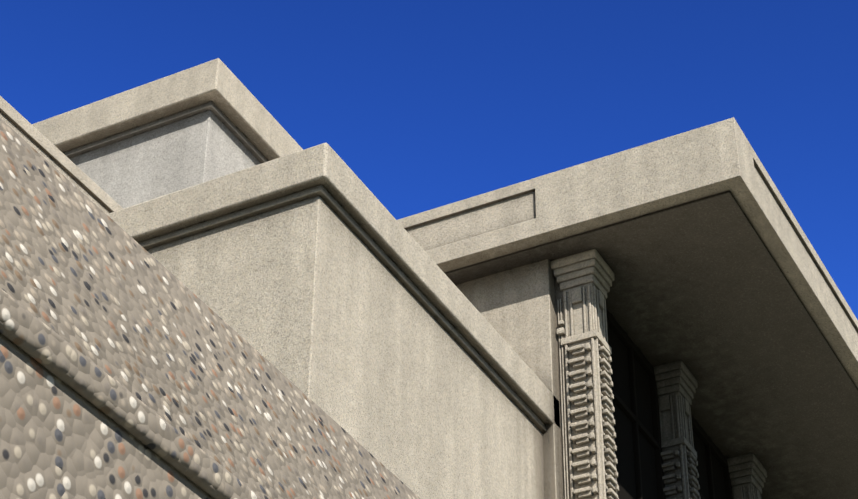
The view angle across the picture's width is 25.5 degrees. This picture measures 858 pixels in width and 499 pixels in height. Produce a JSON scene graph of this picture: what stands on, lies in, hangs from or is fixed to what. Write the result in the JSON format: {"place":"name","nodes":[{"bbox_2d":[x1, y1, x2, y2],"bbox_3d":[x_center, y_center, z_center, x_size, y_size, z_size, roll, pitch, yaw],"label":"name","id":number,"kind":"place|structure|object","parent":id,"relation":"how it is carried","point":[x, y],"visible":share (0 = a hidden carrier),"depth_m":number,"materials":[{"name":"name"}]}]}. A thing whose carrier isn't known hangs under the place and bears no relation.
{"place":"outdoors","nodes":[
{"label":"outdoors","id":0,"kind":"place"},
{"bbox_2d":[0,118,419,498],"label":"wall","id":1,"kind":"structure","parent":0,"point":[131,367],"depth_m":1.75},
{"bbox_2d":[0,0,857,319],"label":"sky","id":2,"kind":"structure","parent":0,"point":[431,104],"materials":[{"name":"blue"}]},
{"label":"ground","id":3,"kind":"structure","parent":0,"visible":0},
{"bbox_2d":[139,185,546,498],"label":"tower wall","id":4,"kind":"structure","parent":3,"relation":"on","point":[316,295],"depth_m":14.08,"materials":[{"name":"beige concrete"}]},
{"bbox_2d":[107,143,559,426],"bbox_3d":[-1.672,0.978,16.217,4.264,0.330,4.214,-16,-39,22],"label":"coping","id":5,"kind":"object","parent":4,"relation":"on","point":[328,169],"visible":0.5,"depth_m":14.43,"materials":[{"name":"beige concrete"}]},
{"bbox_2d":[455,259,570,498],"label":"wall","id":6,"kind":"structure","parent":3,"relation":"on","point":[516,308],"depth_m":17.44,"materials":[{"name":"concrete"}]},
{"bbox_2d":[0,96,857,387],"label":"roof slabs","id":7,"kind":"structure","parent":6,"relation":"on","point":[644,180],"depth_m":17.55,"materials":[{"name":"concrete"}]},
{"bbox_2d":[63,101,267,208],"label":"attic wall","id":8,"kind":"structure","parent":7,"relation":"on","point":[197,145],"depth_m":21.47,"materials":[{"name":"beige concrete"}]},
{"bbox_2d":[32,58,302,160],"bbox_3d":[-4.944,2.695,28.009,12.046,0.480,12.046,-16,-39,22],"label":"coping","id":9,"kind":"object","parent":8,"relation":"on","point":[217,82],"visible":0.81,"depth_m":21.82,"materials":[{"name":"beige concrete"}]},
{"bbox_2d":[445,191,857,498],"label":"soffits","id":10,"kind":"object","parent":7,"relation":"attached to","point":[702,289],"visible":0.3,"depth_m":18.74,"materials":[{"name":"concrete"}]},
{"bbox_2d":[551,249,614,498],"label":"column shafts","id":11,"kind":"object","parent":6,"relation":"on","point":[591,268],"visible":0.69,"depth_m":17.43,"materials":[{"name":"beige concrete"}]},
{"bbox_2d":[556,285,618,498],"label":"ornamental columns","id":12,"kind":"structure","parent":11,"relation":"attached to","point":[604,349],"depth_m":16.83,"materials":[{"name":"beige concrete"}]},
{"bbox_2d":[609,327,725,498],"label":"glazing","id":13,"kind":"structure","parent":6,"relation":"attached to","point":[624,436],"depth_m":18.48,"materials":[{"name":"black glass"}]},
{"bbox_2d":[606,309,732,498],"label":"window frames","id":14,"kind":"structure","parent":6,"relation":"attached to","point":[635,352],"depth_m":18.72,"materials":[{"name":"black metal"}]},
{"bbox_2d":[654,360,766,498],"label":"column shafts","id":15,"kind":"object","parent":6,"relation":"on","point":[675,377],"visible":0.42,"depth_m":19.18,"materials":[{"name":"beige concrete"}]},
{"bbox_2d":[658,394,760,498],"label":"column ornament","id":16,"kind":"object","parent":15,"relation":"attached to","point":[666,404],"visible":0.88,"depth_m":18.73,"materials":[{"name":"beige concrete"}]}
]}

